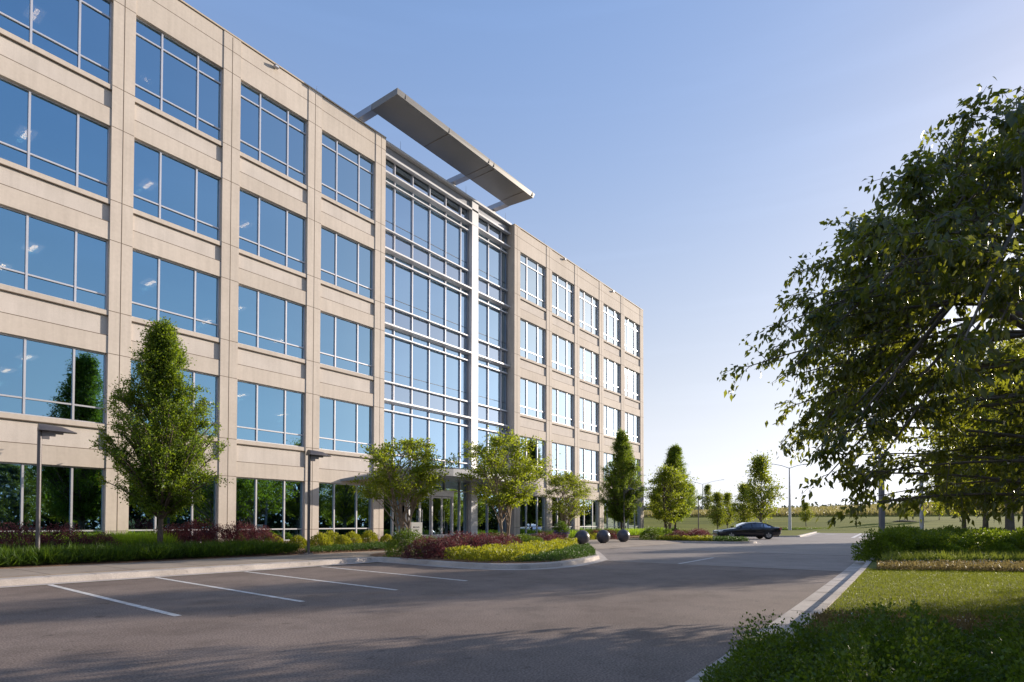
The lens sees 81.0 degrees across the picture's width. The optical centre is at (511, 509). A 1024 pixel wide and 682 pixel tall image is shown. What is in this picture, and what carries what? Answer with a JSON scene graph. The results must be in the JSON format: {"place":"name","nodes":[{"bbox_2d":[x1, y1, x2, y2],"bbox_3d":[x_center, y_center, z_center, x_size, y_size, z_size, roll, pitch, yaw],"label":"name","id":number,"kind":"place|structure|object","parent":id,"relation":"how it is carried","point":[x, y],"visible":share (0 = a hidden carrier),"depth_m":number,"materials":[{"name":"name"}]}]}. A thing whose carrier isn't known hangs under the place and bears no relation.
{"place":"outdoors","nodes":[
{"label":"outdoors","id":0,"kind":"place"},
{"bbox_2d":[70,529,179,545],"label":"bright grass","id":1,"kind":"structure","parent":0,"point":[149,537],"depth_m":20.76,"materials":[{"name":"green plant"}]},
{"bbox_2d":[0,549,410,577],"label":"sidewalk","id":2,"kind":"structure","parent":0,"point":[48,570],"depth_m":17.39,"materials":[{"name":"grey concrete"}]},
{"bbox_2d":[6,513,1022,587],"bbox_3d":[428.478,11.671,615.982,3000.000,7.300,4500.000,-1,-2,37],"label":"ground","id":3,"kind":"structure","parent":0,"point":[844,525],"depth_m":109.32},
{"bbox_2d":[0,541,384,568],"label":"planting bed","id":4,"kind":"object","parent":3,"relation":"on","point":[45,564],"depth_m":18.92,"materials":[{"name":"brown soil"}]},
{"bbox_2d":[0,520,51,548],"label":"purple shrub","id":5,"kind":"object","parent":4,"relation":"on","point":[21,535],"visible":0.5,"depth_m":17.82,"materials":[{"name":"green plant"}]},
{"bbox_2d":[33,423,76,563],"bbox_3d":[-13.161,-0.433,17.262,1.000,4.025,0.480,1,-2,-43],"label":"lamp post","id":6,"kind":"object","parent":4,"relation":"on","point":[45,431],"visible":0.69,"depth_m":17.00,"materials":[{"name":"black metal"}]},
{"bbox_2d":[34,522,93,547],"bbox_3d":[-14.045,0.927,18.730,1.756,1.124,1.639,1,-1,-24],"label":"purple shrub","id":7,"kind":"object","parent":4,"relation":"on","point":[62,531],"visible":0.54,"depth_m":18.63,"materials":[{"name":"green plant"}]},
{"bbox_2d":[0,536,303,565],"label":"grass border","id":8,"kind":"object","parent":4,"relation":"on","point":[17,554],"depth_m":18.61,"materials":[{"name":"green plant"}]},
{"bbox_2d":[89,316,233,542],"bbox_3d":[-12.187,-2.558,21.017,4.312,8.582,4.218,0,-1,5],"label":"street tree","id":9,"kind":"object","parent":4,"relation":"on","point":[165,486],"visible":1,"depth_m":20.48,"materials":[{"name":"green plant"}]},
{"bbox_2d":[151,523,201,542],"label":"purple shrub","id":10,"kind":"object","parent":4,"relation":"on","point":[175,530],"visible":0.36,"depth_m":22.16,"materials":[{"name":"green plant"}]},
{"bbox_2d":[172,517,218,542],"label":"purple shrub","id":11,"kind":"object","parent":4,"relation":"on","point":[201,531],"visible":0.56,"depth_m":22.85,"materials":[{"name":"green plant"}]},
{"bbox_2d":[194,524,243,541],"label":"purple shrub","id":12,"kind":"object","parent":4,"relation":"on","point":[224,533],"visible":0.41,"depth_m":23.52,"materials":[{"name":"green plant"}]},
{"bbox_2d":[219,520,263,542],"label":"purple shrub","id":13,"kind":"object","parent":4,"relation":"on","point":[241,528],"visible":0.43,"depth_m":23.99,"materials":[{"name":"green plant"}]},
{"bbox_2d":[304,450,330,554],"bbox_3d":[-7.543,-0.294,23.320,1.000,4.025,0.480,1,-2,-41],"label":"lamp post","id":14,"kind":"object","parent":4,"relation":"on","point":[312,455],"visible":1,"depth_m":23.05,"materials":[{"name":"black metal"}]},
{"bbox_2d":[305,541,410,552],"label":"juniper groundcover","id":15,"kind":"object","parent":4,"relation":"on","point":[375,545],"visible":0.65,"depth_m":25.64,"materials":[{"name":"green plant"}]},
{"bbox_2d":[0,0,643,542],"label":"office building","id":16,"kind":"structure","parent":3,"relation":"on","point":[304,266],"depth_m":28.00,"materials":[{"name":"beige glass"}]},
{"bbox_2d":[0,462,104,537],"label":"window","id":17,"kind":"structure","parent":16,"relation":"in","point":[72,495],"depth_m":21.35,"materials":[{"name":"clear glass"}]},
{"bbox_2d":[0,333,105,423],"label":"window","id":18,"kind":"structure","parent":16,"relation":"in","point":[39,378],"depth_m":21.34,"materials":[{"name":"blue glass"}]},
{"bbox_2d":[0,205,107,309],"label":"window","id":19,"kind":"structure","parent":16,"relation":"in","point":[38,255],"depth_m":21.40,"materials":[{"name":"blue glass"}]},
{"bbox_2d":[0,76,109,198],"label":"window","id":20,"kind":"structure","parent":16,"relation":"in","point":[38,133],"depth_m":21.46,"materials":[{"name":"blue glass"}]},
{"bbox_2d":[0,0,111,83],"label":"window","id":21,"kind":"structure","parent":16,"relation":"in","point":[78,32],"depth_m":21.89,"materials":[{"name":"blue glass"}]},
{"bbox_2d":[128,475,216,542],"bbox_3d":[-13.864,-0.063,24.610,0.112,2.900,3.490,-1,-2,37],"label":"window","id":22,"kind":"structure","parent":16,"relation":"in","point":[209,511],"depth_m":25.11,"materials":[{"name":"clear glass"}]},
{"bbox_2d":[131,359,217,436],"bbox_3d":[-13.857,-4.507,24.706,0.112,2.690,3.490,-1,-2,37],"label":"window","id":23,"kind":"structure","parent":16,"relation":"in","point":[209,381],"depth_m":25.72,"materials":[{"name":"blue glass"}]},
{"bbox_2d":[132,249,219,337],"bbox_3d":[-13.850,-8.821,24.799,0.112,2.700,3.490,-1,-2,37],"label":"window","id":24,"kind":"structure","parent":16,"relation":"in","point":[161,287],"depth_m":24.75,"materials":[{"name":"blue glass"}]},
{"bbox_2d":[133,139,220,240],"bbox_3d":[-13.844,-13.120,24.891,0.112,2.820,3.490,-1,-2,37],"label":"window","id":25,"kind":"structure","parent":16,"relation":"in","point":[168,188],"depth_m":24.82,"materials":[{"name":"blue glass"}]},
{"bbox_2d":[135,17,221,140],"bbox_3d":[-13.836,-17.759,24.991,0.112,3.300,3.490,-1,-2,37],"label":"window","id":26,"kind":"structure","parent":16,"relation":"in","point":[170,77],"depth_m":24.92,"materials":[{"name":"blue glass"}]},
{"bbox_2d":[236,477,303,540],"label":"window","id":27,"kind":"structure","parent":16,"relation":"in","point":[277,504],"depth_m":28.13,"materials":[{"name":"clear glass"}]},
{"bbox_2d":[237,380,303,446],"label":"window","id":28,"kind":"structure","parent":16,"relation":"in","point":[265,414],"depth_m":28.08,"materials":[{"name":"blue glass"}]},
{"bbox_2d":[238,284,304,359],"bbox_3d":[-11.294,-8.744,28.218,0.112,2.700,3.490,-1,-2,37],"label":"window","id":29,"kind":"structure","parent":16,"relation":"in","point":[266,321],"depth_m":28.18,"materials":[{"name":"blue glass"}]},
{"bbox_2d":[239,188,305,272],"bbox_3d":[-11.287,-13.043,28.310,0.112,2.820,3.490,-1,-2,37],"label":"window","id":30,"kind":"structure","parent":16,"relation":"in","point":[270,231],"depth_m":28.28,"materials":[{"name":"blue glass"}]},
{"bbox_2d":[240,81,306,184],"bbox_3d":[-11.280,-17.682,28.410,0.112,3.300,3.490,-1,-2,37],"label":"window","id":31,"kind":"structure","parent":16,"relation":"in","point":[271,134],"depth_m":28.37,"materials":[{"name":"blue glass"}]},
{"bbox_2d":[319,396,371,454],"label":"window","id":32,"kind":"structure","parent":16,"relation":"in","point":[344,426],"depth_m":31.51,"materials":[{"name":"blue glass"}]},
{"bbox_2d":[319,482,371,539],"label":"window","id":33,"kind":"structure","parent":16,"relation":"in","point":[341,511],"depth_m":31.37,"materials":[{"name":"clear glass"}]},
{"bbox_2d":[320,311,372,375],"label":"window","id":34,"kind":"structure","parent":16,"relation":"in","point":[345,344],"depth_m":31.62,"materials":[{"name":"blue glass"}]},
{"bbox_2d":[321,226,372,298],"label":"window","id":35,"kind":"structure","parent":16,"relation":"in","point":[346,263],"depth_m":31.72,"materials":[{"name":"blue glass"}]},
{"bbox_2d":[321,131,373,219],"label":"window","id":36,"kind":"structure","parent":16,"relation":"in","point":[347,175],"depth_m":31.83,"materials":[{"name":"blue glass"}]},
{"bbox_2d":[420,496,429,537],"bbox_3d":[-5.231,0.436,36.283,0.136,2.550,0.860,-1,-2,37],"label":"door","id":37,"kind":"structure","parent":16,"relation":"in","point":[425,507],"depth_m":36.33,"materials":[{"name":"glass"}]},
{"bbox_2d":[433,496,441,537],"bbox_3d":[-4.632,0.454,37.084,0.136,2.550,0.860,-1,-2,37],"label":"door","id":38,"kind":"structure","parent":16,"relation":"in","point":[437,503],"depth_m":37.17,"materials":[{"name":"white metal"}]},
{"bbox_2d":[442,497,450,537],"bbox_3d":[-4.093,0.471,37.805,0.136,2.550,0.860,-1,-2,37],"label":"door","id":39,"kind":"structure","parent":16,"relation":"in","point":[446,501],"depth_m":37.81,"materials":[{"name":"clear glass"}]},
{"bbox_2d":[520,253,544,307],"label":"window","id":40,"kind":"structure","parent":16,"relation":"in","point":[532,275],"depth_m":45.58,"materials":[{"name":"blue glass"}]},
{"bbox_2d":[520,318,544,364],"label":"window","id":41,"kind":"structure","parent":16,"relation":"in","point":[532,337],"depth_m":45.49,"materials":[{"name":"blue glass"}]},
{"bbox_2d":[520,377,544,418],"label":"window","id":42,"kind":"structure","parent":16,"relation":"in","point":[532,394],"depth_m":45.41,"materials":[{"name":"blue glass"}]},
{"bbox_2d":[520,436,544,473],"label":"window","id":43,"kind":"structure","parent":16,"relation":"in","point":[540,450],"depth_m":45.75,"materials":[{"name":"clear glass"}]},
{"bbox_2d":[520,496,544,534],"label":"window","id":44,"kind":"structure","parent":16,"relation":"in","point":[532,517],"depth_m":45.33,"materials":[{"name":"clear glass"}]},
{"bbox_2d":[552,272,572,322],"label":"window","id":45,"kind":"structure","parent":16,"relation":"in","point":[562,290],"depth_m":49.02,"materials":[{"name":"blue glass"}]},
{"bbox_2d":[552,333,572,375],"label":"window","id":46,"kind":"structure","parent":16,"relation":"in","point":[562,349],"depth_m":48.93,"materials":[{"name":"blue glass"}]},
{"bbox_2d":[552,388,572,425],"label":"window","id":47,"kind":"structure","parent":16,"relation":"in","point":[562,402],"depth_m":48.83,"materials":[{"name":"blue glass"}]},
{"bbox_2d":[552,442,572,476],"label":"window","id":48,"kind":"structure","parent":16,"relation":"in","point":[564,461],"depth_m":48.74,"materials":[{"name":"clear glass"}]},
{"bbox_2d":[580,290,597,335],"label":"window","id":49,"kind":"structure","parent":16,"relation":"in","point":[588,304],"depth_m":52.49,"materials":[{"name":"clear glass"}]},
{"bbox_2d":[580,346,597,384],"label":"window","id":50,"kind":"structure","parent":16,"relation":"in","point":[588,359],"depth_m":52.38,"materials":[{"name":"clear glass"}]},
{"bbox_2d":[580,397,597,432],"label":"window","id":51,"kind":"structure","parent":16,"relation":"in","point":[588,409],"depth_m":52.27,"materials":[{"name":"clear glass"}]},
{"bbox_2d":[580,448,597,480],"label":"window","id":52,"kind":"structure","parent":16,"relation":"in","point":[588,458],"depth_m":52.26,"materials":[{"name":"clear glass"}]},
{"bbox_2d":[580,499,597,529],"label":"window","id":53,"kind":"structure","parent":16,"relation":"in","point":[589,520],"depth_m":52.34,"materials":[{"name":"clear glass"}]},
{"bbox_2d":[604,304,619,346],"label":"window","id":54,"kind":"structure","parent":16,"relation":"in","point":[611,317],"depth_m":55.95,"materials":[{"name":"clear glass"}]},
{"bbox_2d":[604,358,619,392],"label":"window","id":55,"kind":"structure","parent":16,"relation":"in","point":[611,369],"depth_m":55.82,"materials":[{"name":"clear glass"}]},
{"bbox_2d":[604,405,619,436],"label":"window","id":56,"kind":"structure","parent":16,"relation":"in","point":[611,415],"depth_m":55.69,"materials":[{"name":"clear glass"}]},
{"bbox_2d":[625,317,638,356],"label":"window","id":57,"kind":"structure","parent":16,"relation":"in","point":[631,328],"depth_m":59.35,"materials":[{"name":"clear glass"}]},
{"bbox_2d":[625,367,638,400],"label":"window","id":58,"kind":"structure","parent":16,"relation":"in","point":[631,377],"depth_m":59.22,"materials":[{"name":"clear glass"}]},
{"bbox_2d":[625,412,638,442],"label":"window","id":59,"kind":"structure","parent":16,"relation":"in","point":[631,421],"depth_m":59.26,"materials":[{"name":"clear glass"}]},
{"bbox_2d":[0,561,841,681],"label":"car park","id":60,"kind":"structure","parent":3,"relation":"on","point":[606,621],"depth_m":8.16,"materials":[{"name":"grey asphalt"}]},
{"bbox_2d":[49,566,466,615],"bbox_3d":[-6.690,1.625,12.052,6.840,0.001,11.660,-1,-2,37],"label":"parking line","id":61,"kind":"object","parent":60,"relation":"on","point":[139,606],"visible":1,"depth_m":12.09,"materials":[{"name":"paint"}]},
{"bbox_2d":[0,555,607,587],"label":"kerb","id":62,"kind":"structure","parent":60,"relation":"on","point":[85,577],"depth_m":17.57,"materials":[{"name":"concrete"}]},
{"bbox_2d":[370,551,579,562],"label":"planting island","id":63,"kind":"structure","parent":60,"relation":"on","point":[421,557],"depth_m":19.35,"materials":[{"name":"brown soil"}]},
{"bbox_2d":[346,437,463,551],"bbox_3d":[-4.472,-0.669,24.990,4.658,4.875,6.618,0,-1,-14],"label":"multi stem tree","id":64,"kind":"object","parent":63,"relation":"on","point":[392,481],"visible":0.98,"depth_m":24.16,"materials":[{"name":"green plant"}]},
{"bbox_2d":[383,527,426,557],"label":"green shrub","id":65,"kind":"object","parent":63,"relation":"on","point":[400,538],"visible":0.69,"depth_m":21.48,"materials":[{"name":"green plant"}]},
{"bbox_2d":[401,535,450,558],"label":"purple shrub","id":66,"kind":"object","parent":63,"relation":"on","point":[413,547],"visible":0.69,"depth_m":20.45,"materials":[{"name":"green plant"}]},
{"bbox_2d":[423,535,466,558],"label":"purple shrub","id":67,"kind":"object","parent":63,"relation":"on","point":[452,543],"visible":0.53,"depth_m":20.36,"materials":[{"name":"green plant"}]},
{"bbox_2d":[439,530,486,553],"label":"purple shrub","id":68,"kind":"object","parent":63,"relation":"on","point":[466,537],"visible":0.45,"depth_m":21.93,"materials":[{"name":"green plant"}]},
{"bbox_2d":[455,426,561,541],"bbox_3d":[-0.309,-0.887,26.333,5.242,5.380,5.808,1,-1,-24],"label":"multi stem tree","id":69,"kind":"object","parent":63,"relation":"on","point":[520,472],"visible":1,"depth_m":25.51,"materials":[{"name":"green plant"}]},
{"bbox_2d":[444,537,577,561],"bbox_3d":[1.246,1.495,24.977,2.804,0.548,13.734,0,-1,20],"label":"yellow groundcover","id":70,"kind":"object","parent":63,"relation":"on","point":[495,552],"visible":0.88,"depth_m":19.56,"materials":[{"name":"yellow plant"}]},
{"bbox_2d":[512,543,595,561],"bbox_3d":[2.506,1.594,23.716,1.890,0.348,11.746,0,-1,16],"label":"juniper groundcover","id":71,"kind":"object","parent":63,"relation":"on","point":[577,550],"visible":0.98,"depth_m":20.35,"materials":[{"name":"green plant"}]},
{"bbox_2d":[526,534,657,538],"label":"planting bed","id":72,"kind":"object","parent":3,"relation":"on","point":[634,536],"depth_m":49.35,"materials":[{"name":"green plant"}]},
{"bbox_2d":[540,471,599,529],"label":"multi stem tree","id":73,"kind":"object","parent":72,"relation":"on","point":[567,478],"visible":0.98,"depth_m":41.98,"materials":[{"name":"green plant"}]},
{"bbox_2d":[535,527,664,537],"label":"bright grass","id":74,"kind":"structure","parent":72,"relation":"on","point":[631,531],"depth_m":48.62,"materials":[{"name":"green plant"}]},
{"bbox_2d":[595,548,856,571],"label":"drive","id":75,"kind":"structure","parent":3,"relation":"on","point":[837,563],"depth_m":22.78,"materials":[{"name":"concrete"}]},
{"bbox_2d":[610,543,870,555],"bbox_3d":[12.323,2.167,35.695,18.300,0.001,14.000,-1,-2,37],"label":"drive apron","id":76,"kind":"object","parent":3,"relation":"on","point":[818,549],"visible":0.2,"depth_m":32.57,"materials":[{"name":"concrete"}]},
{"bbox_2d":[686,558,874,681],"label":"kerb","id":77,"kind":"structure","parent":3,"relation":"on","point":[834,589],"depth_m":10.24,"materials":[{"name":"concrete"}]},
{"bbox_2d":[748,533,874,544],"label":"car park","id":78,"kind":"structure","parent":3,"relation":"on","point":[832,539],"depth_m":50.42,"materials":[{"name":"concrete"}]},
{"bbox_2d":[629,538,751,541],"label":"planting island","id":79,"kind":"structure","parent":78,"relation":"on","point":[687,540],"depth_m":42.28,"materials":[{"name":"plant"}]},
{"bbox_2d":[596,427,647,528],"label":"street tree","id":80,"kind":"object","parent":79,"relation":"on","point":[622,474],"visible":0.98,"depth_m":47.34,"materials":[{"name":"green plant"}]},
{"bbox_2d":[642,463,698,533],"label":"multi stem tree","id":81,"kind":"object","parent":79,"relation":"on","point":[667,475],"visible":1,"depth_m":50.74,"materials":[{"name":"green plant"}]},
{"bbox_2d":[712,522,781,538],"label":"parked car","id":82,"kind":"object","parent":78,"relation":"on","point":[759,530],"visible":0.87,"depth_m":51.17,"materials":[{"name":"black paint"}]},
{"bbox_2d":[644,501,1022,516],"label":"tall grass","id":83,"kind":"structure","parent":3,"relation":"on","point":[830,510],"depth_m":148.36,"materials":[{"name":"green plant"}]},
{"bbox_2d":[433,536,681,548],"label":"entrance plaza","id":84,"kind":"structure","parent":0,"point":[610,543],"depth_m":37.22,"materials":[{"name":"grey concrete"}]},
{"bbox_2d":[183,0,1023,508],"label":"sky","id":85,"kind":"structure","parent":0,"point":[679,154],"materials":[{"name":"blue"}]},
{"bbox_2d":[672,530,810,535],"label":"lawn island","id":86,"kind":"structure","parent":0,"point":[789,533],"depth_m":72.15,"materials":[{"name":"green plant"}]},
{"bbox_2d":[652,443,701,531],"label":"street tree","id":87,"kind":"object","parent":86,"relation":"on","point":[674,458],"visible":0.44,"depth_m":60.15,"materials":[{"name":"green plant"}]},
{"bbox_2d":[705,489,730,528],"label":"young tree","id":88,"kind":"object","parent":86,"relation":"on","point":[716,517],"visible":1,"depth_m":65.81,"materials":[{"name":"green plant"}]},
{"bbox_2d":[728,481,755,523],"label":"young tree","id":89,"kind":"object","parent":86,"relation":"on","point":[743,516],"visible":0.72,"depth_m":73.75,"materials":[{"name":"green plant"}]},
{"bbox_2d":[735,450,787,522],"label":"young tree","id":90,"kind":"object","parent":86,"relation":"on","point":[760,464],"visible":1,"depth_m":71.56,"materials":[{"name":"green plant"}]},
{"bbox_2d":[794,559,1023,680],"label":"lawn","id":91,"kind":"structure","parent":0,"point":[872,565],"depth_m":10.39,"materials":[{"name":"green plant"}]},
{"bbox_2d":[698,637,872,681],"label":"boxwood shrub","id":92,"kind":"object","parent":91,"relation":"on","point":[742,674],"visible":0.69,"depth_m":3.82,"materials":[{"name":"green plant"}]},
{"bbox_2d":[701,609,887,681],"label":"boxwood shrub","id":93,"kind":"object","parent":91,"relation":"on","point":[806,638],"visible":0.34,"depth_m":4.43,"materials":[{"name":"green plant"}]},
{"bbox_2d":[746,634,957,681],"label":"boxwood shrub","id":94,"kind":"object","parent":91,"relation":"on","point":[857,674],"visible":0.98,"depth_m":3.12,"materials":[{"name":"green plant"}]},
{"bbox_2d":[717,76,1023,528],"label":"foreground tree","id":95,"kind":"object","parent":91,"relation":"on","point":[922,269],"visible":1,"depth_m":7.79,"materials":[{"name":"green plant"}]},
{"bbox_2d":[814,602,932,672],"bbox_3d":[3.181,1.142,5.265,1.180,0.643,1.143,0,-1,21],"label":"boxwood shrub","id":96,"kind":"object","parent":91,"relation":"on","point":[847,627],"visible":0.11,"depth_m":5.31,"materials":[{"name":"green plant"}]},
{"bbox_2d":[850,526,925,561],"bbox_3d":[12.553,1.161,19.948,2.262,1.260,2.344,1,-1,-22],"label":"hedge shrub","id":97,"kind":"object","parent":91,"relation":"on","point":[892,542],"visible":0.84,"depth_m":19.78,"materials":[{"name":"green plant"}]},
{"bbox_2d":[814,608,1014,681],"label":"boxwood shrub","id":98,"kind":"object","parent":91,"relation":"on","point":[908,642],"visible":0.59,"depth_m":3.60,"materials":[{"name":"green plant"}]},
{"bbox_2d":[838,598,1017,676],"bbox_3d":[2.995,1.060,4.480,1.270,0.783,1.311,0,-1,3],"label":"boxwood shrub","id":99,"kind":"object","parent":91,"relation":"on","point":[947,631],"visible":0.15,"depth_m":4.49,"materials":[{"name":"green plant"}]},
{"bbox_2d":[898,530,969,553],"bbox_3d":[14.023,1.216,19.753,2.344,1.134,2.262,-1,-2,37],"label":"hedge shrub","id":100,"kind":"object","parent":91,"relation":"on","point":[927,539],"visible":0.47,"depth_m":19.44,"materials":[{"name":"green plant"}]},
{"bbox_2d":[911,447,982,528],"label":"shade tree","id":101,"kind":"object","parent":91,"relation":"on","point":[956,509],"visible":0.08,"depth_m":45.73,"materials":[{"name":"green plant"}]},
{"bbox_2d":[876,558,1023,571],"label":"flower border","id":102,"kind":"object","parent":91,"relation":"on","point":[987,565],"visible":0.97,"depth_m":15.92,"materials":[{"name":"red plant"}]},
{"bbox_2d":[905,329,1023,532],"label":"shade tree","id":103,"kind":"object","parent":91,"relation":"on","point":[1009,525],"visible":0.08,"depth_m":24.39,"materials":[{"name":"green plant"}]},
{"bbox_2d":[946,527,1019,553],"bbox_3d":[15.612,1.179,19.750,2.262,1.222,2.344,0,-1,18],"label":"hedge shrub","id":104,"kind":"object","parent":91,"relation":"on","point":[994,542],"visible":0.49,"depth_m":19.32,"materials":[{"name":"green plant"}]},
{"bbox_2d":[950,605,1023,650],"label":"boxwood shrub","id":105,"kind":"object","parent":91,"relation":"on","point":[985,632],"visible":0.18,"depth_m":4.77,"materials":[{"name":"green plant"}]},
{"bbox_2d":[956,619,1023,680],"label":"boxwood shrub","id":106,"kind":"object","parent":91,"relation":"on","point":[990,655],"visible":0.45,"depth_m":3.77,"materials":[{"name":"green plant"}]},
{"bbox_2d":[966,640,1023,681],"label":"boxwood shrub","id":107,"kind":"object","parent":91,"relation":"on","point":[1013,667],"visible":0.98,"depth_m":3.18,"materials":[{"name":"green plant"}]},
{"bbox_2d":[802,607,1023,639],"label":"shrubs","id":108,"kind":"object","parent":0,"point":[967,623],"visible":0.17,"depth_m":7.04,"materials":[{"name":"green plant"}]},
{"bbox_2d":[876,548,1023,562],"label":"lily grass","id":109,"kind":"structure","parent":0,"point":[952,555],"depth_m":17.75,"materials":[{"name":"green plant"}]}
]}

